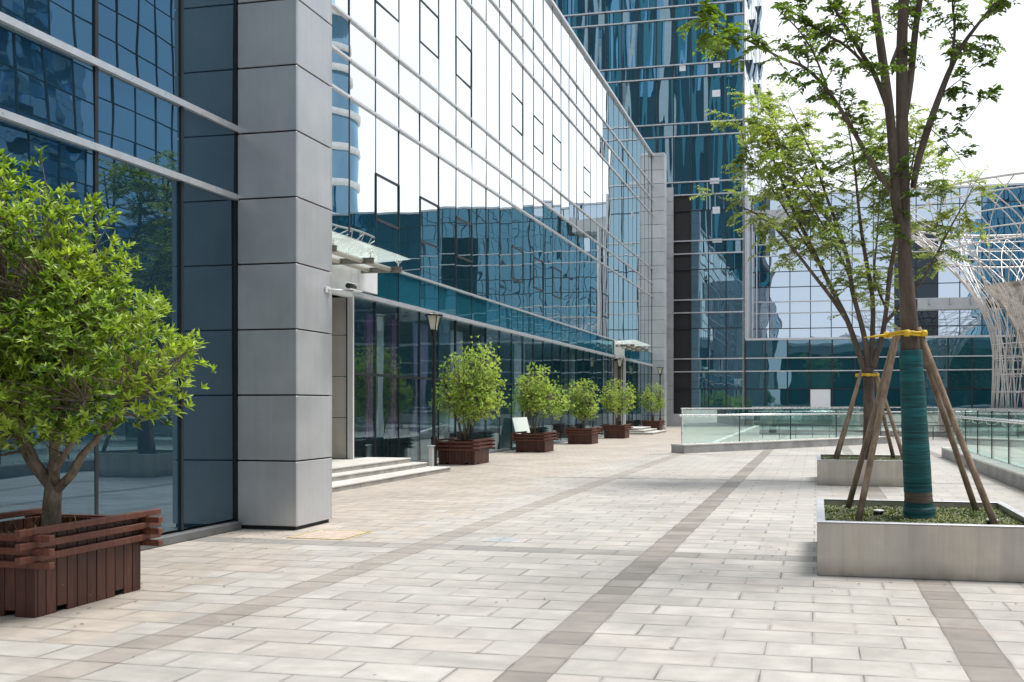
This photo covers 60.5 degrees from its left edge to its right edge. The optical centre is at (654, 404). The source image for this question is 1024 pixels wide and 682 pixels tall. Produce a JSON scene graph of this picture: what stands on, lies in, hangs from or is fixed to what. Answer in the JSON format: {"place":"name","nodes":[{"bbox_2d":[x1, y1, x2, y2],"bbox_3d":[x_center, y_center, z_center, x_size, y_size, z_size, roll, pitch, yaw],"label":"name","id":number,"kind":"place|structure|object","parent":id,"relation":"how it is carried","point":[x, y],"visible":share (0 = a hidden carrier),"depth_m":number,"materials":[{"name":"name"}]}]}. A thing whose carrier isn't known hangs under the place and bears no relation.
{"place":"outdoors","nodes":[
{"label":"outdoors","id":0,"kind":"place"},
{"bbox_2d":[0,0,331,550],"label":"office building","id":1,"kind":"structure","parent":0,"point":[191,140],"depth_m":10.28,"materials":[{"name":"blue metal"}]},
{"bbox_2d":[325,282,362,292],"bbox_3d":[-4.128,-1.556,11.497,0.195,0.153,0.570,0,0,31],"label":"security camera","id":2,"kind":"object","parent":1,"relation":"attached to","point":[350,287],"visible":1,"depth_m":11.46,"materials":[{"name":"white paint"}]},
{"bbox_2d":[0,426,1023,681],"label":"plaza","id":3,"kind":"structure","parent":0,"point":[624,560],"depth_m":7.04,"materials":[{"name":"stone"}]},
{"bbox_2d":[0,507,162,617],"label":"wooden planter","id":4,"kind":"object","parent":3,"relation":"on","point":[99,559],"visible":0.95,"depth_m":6.65,"materials":[{"name":"wood"}]},
{"bbox_2d":[0,509,90,533],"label":"leaf litter","id":5,"kind":"object","parent":4,"relation":"in","point":[36,526],"visible":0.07,"depth_m":7.07,"materials":[{"name":"plant"}]},
{"bbox_2d":[0,145,217,534],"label":"potted tree","id":6,"kind":"object","parent":4,"relation":"in","point":[51,341],"visible":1,"depth_m":6.71,"materials":[{"name":"green plant"}]},
{"bbox_2d":[287,529,371,539],"bbox_3d":[-3.895,1.567,10.344,0.720,0.026,0.700,0,0,11],"label":"manhole cover","id":7,"kind":"object","parent":3,"relation":"on","point":[327,534],"visible":0.79,"depth_m":10.33,"materials":[{"name":"stone"}]},
{"bbox_2d":[332,457,450,492],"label":"stone steps","id":8,"kind":"structure","parent":3,"relation":"on","point":[347,474],"depth_m":18.04,"materials":[{"name":"grey stone"}]},
{"bbox_2d":[427,445,435,465],"bbox_3d":[-5.660,1.290,21.833,0.160,0.540,0.160,0,0,11],"label":"bollard","id":9,"kind":"object","parent":3,"relation":"on","point":[431,455],"visible":0.82,"depth_m":21.78,"materials":[{"name":"silver metal"}]},
{"bbox_2d":[424,312,442,465],"bbox_3d":[-5.693,-0.415,22.195,0.474,3.950,0.474,0,0,11],"label":"lamp post","id":10,"kind":"object","parent":3,"relation":"on","point":[433,319],"visible":0.91,"depth_m":22.16,"materials":[{"name":"black metal"}]},
{"bbox_2d":[437,437,495,464],"bbox_3d":[-5.073,1.228,22.943,1.340,0.665,1.340,0,0,11],"label":"wooden planter","id":11,"kind":"object","parent":3,"relation":"on","point":[452,451],"visible":0.97,"depth_m":22.47,"materials":[{"name":"wood"}]},
{"bbox_2d":[428,335,511,440],"bbox_3d":[-4.921,-0.337,22.880,2.180,2.996,2.165,0,0,-15],"label":"potted tree","id":12,"kind":"object","parent":11,"relation":"on","point":[468,386],"visible":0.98,"depth_m":22.57,"materials":[{"name":"green plant"}]},
{"bbox_2d":[329,0,666,462],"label":"office building","id":13,"kind":"structure","parent":3,"relation":"on","point":[499,172],"depth_m":29.07,"materials":[{"name":"blue glass"}]},
{"bbox_2d":[332,237,401,273],"bbox_3d":[-6.637,-3.214,17.663,1.090,0.348,4.842,0,0,11],"label":"glass canopy","id":14,"kind":"object","parent":13,"relation":"attached to","point":[350,260],"visible":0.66,"depth_m":18.56,"materials":[{"name":"silver metal"}]},
{"bbox_2d":[364,313,372,437],"bbox_3d":[-7.001,-0.715,21.120,0.131,3.050,0.400,0,0,11],"label":"curtain","id":15,"kind":"object","parent":13,"relation":"hanging from","point":[368,341],"visible":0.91,"depth_m":21.02,"materials":[{"name":"grey fabric"}]},
{"bbox_2d":[354,434,388,457],"bbox_3d":[-7.593,1.140,21.995,0.800,0.740,2.000,0,0,11],"label":"table","id":16,"kind":"object","parent":13,"relation":"on","point":[364,443],"visible":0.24,"depth_m":22.81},
{"bbox_2d":[376,315,383,437],"bbox_3d":[-6.917,-0.715,21.562,0.130,3.050,0.300,0,0,11],"label":"curtain","id":17,"kind":"object","parent":13,"relation":"hanging from","point":[379,370],"visible":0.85,"depth_m":21.52,"materials":[{"name":"grey fabric"}]},
{"bbox_2d":[376,173,399,228],"bbox_3d":[-6.594,-5.030,21.279,0.030,1.125,1.195,0,0,11],"label":"window frame","id":18,"kind":"structure","parent":13,"relation":"in","point":[398,227],"depth_m":21.44,"materials":[{"name":"black metal"}]},
{"bbox_2d":[376,0,399,22],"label":"window frame","id":19,"kind":"structure","parent":13,"relation":"in","point":[382,6],"depth_m":21.50,"materials":[{"name":"grey metal"}]},
{"bbox_2d":[389,318,395,435],"bbox_3d":[-6.779,-0.715,22.299,0.130,3.050,0.300,0,0,11],"label":"curtain","id":20,"kind":"object","parent":13,"relation":"hanging from","point":[392,369],"visible":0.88,"depth_m":22.23,"materials":[{"name":"grey fabric"}]},
{"bbox_2d":[386,430,441,458],"bbox_3d":[-6.998,1.140,25.139,0.800,0.740,2.000,0,0,11],"label":"table","id":21,"kind":"object","parent":13,"relation":"on","point":[410,443],"visible":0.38,"depth_m":24.26,"materials":[{"name":"grey"}]},
{"bbox_2d":[411,322,428,434],"bbox_3d":[-6.500,-0.715,23.773,0.132,3.050,0.900,0,0,11],"label":"curtain","id":22,"kind":"object","parent":13,"relation":"hanging from","point":[424,429],"visible":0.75,"depth_m":23.79,"materials":[{"name":"grey fabric"}]},
{"bbox_2d":[420,0,438,58],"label":"window frame","id":23,"kind":"structure","parent":13,"relation":"in","point":[425,4],"depth_m":23.56,"materials":[{"name":"grey metal"}]},
{"bbox_2d":[420,196,439,248],"bbox_3d":[-6.157,-4.990,23.588,0.030,1.205,1.195,0,0,11],"label":"window frame","id":24,"kind":"structure","parent":13,"relation":"in","point":[421,197],"depth_m":23.83,"materials":[{"name":"black metal"}]},
{"bbox_2d":[448,330,462,431],"bbox_3d":[-6.054,-0.715,26.131,0.132,3.050,0.900,0,0,11],"label":"curtain","id":25,"kind":"object","parent":13,"relation":"hanging from","point":[450,351],"visible":0.3,"depth_m":25.86,"materials":[{"name":"grey fabric"}]},
{"bbox_2d":[456,35,471,88],"bbox_3d":[-5.725,-10.305,25.898,0.020,1.170,1.195,0,0,11],"label":"window frame","id":26,"kind":"structure","parent":13,"relation":"in","point":[456,35],"depth_m":25.82,"materials":[{"name":"grey metal"}]},
{"bbox_2d":[456,216,472,262],"bbox_3d":[-5.720,-4.975,25.897,0.030,1.175,1.195,0,0,11],"label":"window frame","id":27,"kind":"structure","parent":13,"relation":"in","point":[461,219],"depth_m":26.16,"materials":[{"name":"black metal"}]},
{"bbox_2d":[465,427,487,439],"bbox_3d":[-6.292,1.140,28.873,0.800,0.740,2.000,0,0,11],"label":"table","id":28,"kind":"object","parent":13,"relation":"on","point":[475,428],"visible":0.14,"depth_m":29.42,"materials":[{"name":"grey"}]},
{"bbox_2d":[479,336,490,429],"bbox_3d":[-5.617,-0.715,28.440,0.131,3.050,0.800,0,0,11],"label":"curtain","id":29,"kind":"object","parent":13,"relation":"hanging from","point":[481,422],"visible":0.2,"depth_m":28.30,"materials":[{"name":"grey fabric"}]},
{"bbox_2d":[512,343,520,426],"bbox_3d":[-5.022,-0.715,31.584,0.132,3.050,1.000,0,0,11],"label":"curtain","id":30,"kind":"object","parent":13,"relation":"hanging from","point":[516,367],"visible":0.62,"depth_m":31.32,"materials":[{"name":"grey fabric"}]},
{"bbox_2d":[512,245,523,283],"bbox_3d":[-4.846,-4.975,30.515,0.030,1.175,1.195,0,0,11],"label":"window frame","id":31,"kind":"structure","parent":13,"relation":"in","point":[512,245],"depth_m":30.51,"materials":[{"name":"black metal"}]},
{"bbox_2d":[512,93,523,135],"bbox_3d":[-4.851,-10.305,30.516,0.020,1.170,1.195,0,0,11],"label":"window frame","id":32,"kind":"structure","parent":13,"relation":"in","point":[512,93],"depth_m":31.09,"materials":[{"name":"grey metal"}]},
{"bbox_2d":[534,257,543,291],"bbox_3d":[-4.410,-4.975,32.824,0.030,1.175,1.195,0,0,11],"label":"window frame","id":33,"kind":"structure","parent":13,"relation":"in","point":[534,257],"depth_m":33.32,"materials":[{"name":"black metal"}]},
{"bbox_2d":[534,115,543,154],"bbox_3d":[-4.414,-10.305,32.825,0.020,1.170,1.195,0,0,11],"label":"window frame","id":34,"kind":"structure","parent":13,"relation":"in","point":[534,115],"depth_m":33.36,"materials":[{"name":"grey metal"}]},
{"bbox_2d":[553,267,561,298],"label":"window frame","id":35,"kind":"structure","parent":13,"relation":"in","point":[553,267],"depth_m":35.68,"materials":[{"name":"black metal"}]},
{"bbox_2d":[553,135,561,170],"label":"window frame","id":36,"kind":"structure","parent":13,"relation":"in","point":[553,135],"depth_m":35.72,"materials":[{"name":"grey metal"}]},
{"bbox_2d":[584,166,590,197],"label":"window frame","id":37,"kind":"structure","parent":13,"relation":"in","point":[584,166],"depth_m":40.31,"materials":[{"name":"grey metal"}]},
{"bbox_2d":[592,378,594,426],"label":"door","id":38,"kind":"structure","parent":13,"relation":"in","point":[593,379],"depth_m":45.75,"materials":[{"name":"glass"}]},
{"bbox_2d":[597,378,600,426],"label":"door","id":39,"kind":"structure","parent":13,"relation":"in","point":[598,380],"depth_m":47.02,"materials":[{"name":"black glass"}]},
{"bbox_2d":[603,293,608,318],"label":"window frame","id":40,"kind":"structure","parent":13,"relation":"in","point":[603,293],"depth_m":43.77,"materials":[{"name":"black metal"}]},
{"bbox_2d":[616,341,648,350],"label":"glass canopy","id":41,"kind":"object","parent":13,"relation":"attached to","point":[631,347],"visible":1,"depth_m":46.17,"materials":[{"name":"silver metal"}]},
{"bbox_2d":[483,537,518,541],"bbox_3d":[-1.766,1.560,9.952,0.330,0.019,0.340,0,0,11],"label":"drain plate","id":42,"kind":"object","parent":3,"relation":"on","point":[502,539],"visible":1,"depth_m":9.94,"materials":[{"name":"grey metal"}]},
{"bbox_2d":[80,510,944,656],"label":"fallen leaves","id":43,"kind":"object","parent":3,"relation":"on","point":[439,615],"visible":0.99,"depth_m":8.27,"materials":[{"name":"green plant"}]},
{"bbox_2d":[512,417,529,433],"bbox_3d":[-4.629,1.000,30.289,0.278,1.125,1.500,0,0,11],"label":"sign board","id":44,"kind":"object","parent":3,"relation":"on","point":[520,424],"visible":0.43,"depth_m":30.26,"materials":[{"name":"white"}]},
{"bbox_2d":[510,431,558,451],"bbox_3d":[-4.007,1.228,28.848,1.340,0.665,1.340,0,0,11],"label":"wooden planter","id":45,"kind":"object","parent":3,"relation":"on","point":[531,442],"visible":0.97,"depth_m":28.38,"materials":[{"name":"wood"}]},
{"bbox_2d":[508,362,574,433],"bbox_3d":[-3.756,-0.140,28.805,2.172,2.603,1.926,0,0,11],"label":"potted tree","id":46,"kind":"object","parent":45,"relation":"in","point":[532,400],"visible":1,"depth_m":28.51,"materials":[{"name":"green plant"}]},
{"bbox_2d":[563,427,602,443],"bbox_3d":[-2.881,1.228,34.741,1.340,0.665,1.340,0,0,11],"label":"wooden planter","id":47,"kind":"object","parent":3,"relation":"on","point":[582,436],"visible":0.94,"depth_m":34.26,"materials":[{"name":"wood"}]},
{"bbox_2d":[565,378,599,428],"bbox_3d":[-2.935,0.019,34.737,1.524,2.285,1.614,0,0,11],"label":"potted tree","id":48,"kind":"object","parent":47,"relation":"in","point":[587,402],"visible":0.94,"depth_m":34.52,"materials":[{"name":"green plant"}]},
{"bbox_2d":[600,424,632,438],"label":"wooden planter","id":49,"kind":"object","parent":3,"relation":"on","point":[617,431],"visible":0.99,"depth_m":40.10,"materials":[{"name":"wood"}]},
{"bbox_2d":[599,379,635,424],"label":"potted tree","id":50,"kind":"object","parent":49,"relation":"on","point":[621,399],"visible":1,"depth_m":40.37,"materials":[{"name":"green plant"}]},
{"bbox_2d":[616,357,623,424],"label":"lamp post","id":51,"kind":"object","parent":3,"relation":"on","point":[619,362],"visible":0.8,"depth_m":43.13,"materials":[{"name":"black metal"}]},
{"bbox_2d":[599,426,666,434],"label":"stone steps","id":52,"kind":"structure","parent":3,"relation":"on","point":[637,430],"depth_m":45.86,"materials":[{"name":"grey stone"}]},
{"bbox_2d":[640,420,664,429],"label":"wooden planter","id":53,"kind":"object","parent":3,"relation":"on","point":[659,424],"visible":0.65,"depth_m":51.22,"materials":[{"name":"wood"}]},
{"bbox_2d":[638,382,666,420],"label":"potted tree","id":54,"kind":"object","parent":53,"relation":"on","point":[645,405],"visible":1,"depth_m":51.63,"materials":[{"name":"green plant"}]},
{"bbox_2d":[656,366,663,419],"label":"lamp post","id":55,"kind":"object","parent":3,"relation":"on","point":[660,369],"visible":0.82,"depth_m":53.21,"materials":[{"name":"black metal"}]},
{"bbox_2d":[713,426,758,441],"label":"ramp parapet","id":56,"kind":"structure","parent":3,"relation":"on","point":[751,433],"depth_m":37.30,"materials":[{"name":"stone"}]},
{"bbox_2d":[671,407,887,453],"bbox_3d":[5.024,0.825,31.503,11.283,1.470,0.642,0,0,-41],"label":"glass railing","id":57,"kind":"object","parent":3,"relation":"on","point":[685,448],"visible":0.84,"depth_m":30.23,"materials":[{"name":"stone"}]},
{"bbox_2d":[748,407,862,434],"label":"glass railing","id":58,"kind":"object","parent":3,"relation":"on","point":[770,431],"visible":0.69,"depth_m":44.96,"materials":[{"name":"glass"}]},
{"bbox_2d":[761,425,951,439],"bbox_3d":[9.200,1.239,39.478,8.600,0.642,0.044,0,0,11],"label":"guard rail","id":59,"kind":"object","parent":3,"relation":"on","point":[812,431],"visible":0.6,"depth_m":39.74,"materials":[{"name":"silver metal"}]},
{"bbox_2d":[817,454,903,486],"bbox_3d":[4.329,1.312,17.500,2.008,0.497,2.008,0,0,11],"label":"concrete planter","id":60,"kind":"object","parent":3,"relation":"on","point":[889,473],"visible":0.47,"depth_m":16.59,"materials":[{"name":"grey concrete"}]},
{"bbox_2d":[833,378,857,457],"bbox_3d":[4.023,0.268,17.931,0.086,1.896,0.796,0,0,-38],"label":"tree stake","id":61,"kind":"object","parent":60,"relation":"on","point":[842,429],"visible":0.24,"depth_m":18.00,"materials":[{"name":"brown wood"}]},
{"bbox_2d":[689,79,1006,459],"bbox_3d":[3.866,-2.901,17.725,6.057,8.269,3.640,0,0,11],"label":"street tree","id":62,"kind":"object","parent":60,"relation":"in","point":[868,361],"visible":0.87,"depth_m":17.49,"materials":[{"name":"green plant"}]},
{"bbox_2d":[855,373,878,376],"bbox_3d":[4.359,-0.608,17.480,0.424,0.064,0.459,0,0,-23],"label":"tree tie","id":63,"kind":"object","parent":62,"relation":"attached to","point":[867,374],"visible":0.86,"depth_m":17.30,"materials":[{"name":"yellow fabric"}]},
{"bbox_2d":[834,371,862,459],"bbox_3d":[3.890,0.268,17.271,0.733,1.894,0.086,0,0,-26],"label":"tree stake","id":64,"kind":"object","parent":60,"relation":"on","point":[843,435],"visible":0.88,"depth_m":17.25,"materials":[{"name":"brown wood"}]},
{"bbox_2d":[821,456,901,459],"bbox_3d":[4.328,1.132,17.497,1.977,0.086,1.982,0,0,11],"label":"ground cover","id":65,"kind":"object","parent":60,"relation":"on","point":[851,458],"visible":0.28,"depth_m":17.98,"materials":[{"name":"green plant"}]},
{"bbox_2d":[874,373,895,458],"bbox_3d":[4.773,0.267,17.847,0.800,1.896,0.087,0,0,-40],"label":"tree stake","id":66,"kind":"object","parent":60,"relation":"on","point":[889,441],"visible":0.57,"depth_m":17.89,"materials":[{"name":"brown wood"}]},
{"bbox_2d":[874,371,901,458],"bbox_3d":[4.716,0.267,17.121,0.086,1.895,0.751,0,0,-43],"label":"tree stake","id":67,"kind":"object","parent":60,"relation":"on","point":[894,429],"visible":0.64,"depth_m":17.06,"materials":[{"name":"brown wood"}]},
{"bbox_2d":[879,407,943,436],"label":"glass railing","id":68,"kind":"object","parent":3,"relation":"on","point":[938,433],"visible":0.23,"depth_m":42.29,"materials":[{"name":"glass"}]},
{"bbox_2d":[817,498,1023,582],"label":"concrete planter","id":69,"kind":"object","parent":3,"relation":"on","point":[957,552],"visible":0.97,"depth_m":7.71,"materials":[{"name":"grey concrete"}]},
{"bbox_2d":[676,0,1020,521],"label":"street tree","id":70,"kind":"object","parent":69,"relation":"on","point":[918,494],"visible":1,"depth_m":8.56,"materials":[{"name":"green plant"}]},
{"bbox_2d":[845,330,894,508],"bbox_3d":[2.300,0.216,9.144,0.067,1.993,0.844,0,0,-27],"label":"tree stake","id":71,"kind":"object","parent":69,"relation":"on","point":[857,473],"visible":0.64,"depth_m":9.18,"materials":[{"name":"brown wood"}]},
{"bbox_2d":[855,327,900,520],"bbox_3d":[2.183,0.216,8.403,0.705,1.990,0.067,0,0,-38],"label":"tree stake","id":72,"kind":"object","parent":69,"relation":"on","point":[871,457],"visible":0.88,"depth_m":8.37,"materials":[{"name":"brown wood"}]},
{"bbox_2d":[864,330,927,337],"bbox_3d":[2.459,-0.709,8.618,0.582,0.067,0.410,0,0,-25],"label":"tree tie","id":73,"kind":"object","parent":72,"relation":"attached to","point":[923,333],"visible":0.86,"depth_m":8.52,"materials":[{"name":"yellow fabric"}]},
{"bbox_2d":[824,504,1023,524],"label":"ground cover","id":74,"kind":"object","parent":69,"relation":"on","point":[943,514],"visible":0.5,"depth_m":8.77,"materials":[{"name":"green plant"}]},
{"bbox_2d":[873,509,883,517],"bbox_3d":[2.301,1.126,8.826,0.109,0.098,0.112,0,0,11],"label":"garden spotlight","id":75,"kind":"object","parent":74,"relation":"on","point":[878,511],"visible":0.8,"depth_m":8.78,"materials":[{"name":"black paint"}]},
{"bbox_2d":[920,342,979,511],"bbox_3d":[3.068,0.216,8.994,1.010,1.997,0.066,0,0,-31],"label":"tree stake","id":76,"kind":"object","parent":69,"relation":"on","point":[957,455],"visible":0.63,"depth_m":8.99,"materials":[{"name":"brown wood"}]},
{"bbox_2d":[916,327,998,524],"bbox_3d":[2.920,0.216,8.286,0.067,1.994,0.874,0,0,-44],"label":"tree stake","id":77,"kind":"object","parent":69,"relation":"on","point":[966,452],"visible":0.88,"depth_m":8.25,"materials":[{"name":"brown wood"}]},
{"bbox_2d":[941,408,1023,490],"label":"glass railing","id":78,"kind":"object","parent":3,"relation":"on","point":[994,441],"visible":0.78,"depth_m":19.40,"materials":[{"name":"glass"}]},
{"bbox_2d":[554,0,762,425],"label":"tower building","id":79,"kind":"structure","parent":0,"point":[668,88],"depth_m":63.64,"materials":[{"name":"blue glass"}]},
{"bbox_2d":[745,183,1023,426],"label":"office building","id":80,"kind":"structure","parent":0,"point":[800,350],"depth_m":62.94,"materials":[{"name":"blue glass"}]},
{"bbox_2d":[762,0,1023,193],"label":"sky","id":81,"kind":"structure","parent":0,"point":[998,128],"materials":[{"name":"white"}]},
{"bbox_2d":[927,409,1023,436],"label":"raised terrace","id":82,"kind":"structure","parent":0,"point":[932,418],"depth_m":45.77,"materials":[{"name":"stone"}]},
{"bbox_2d":[887,171,1023,408],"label":"lattice funnel","id":83,"kind":"object","parent":82,"relation":"on","point":[1008,296],"visible":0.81,"depth_m":39.51,"materials":[{"name":"metal"}]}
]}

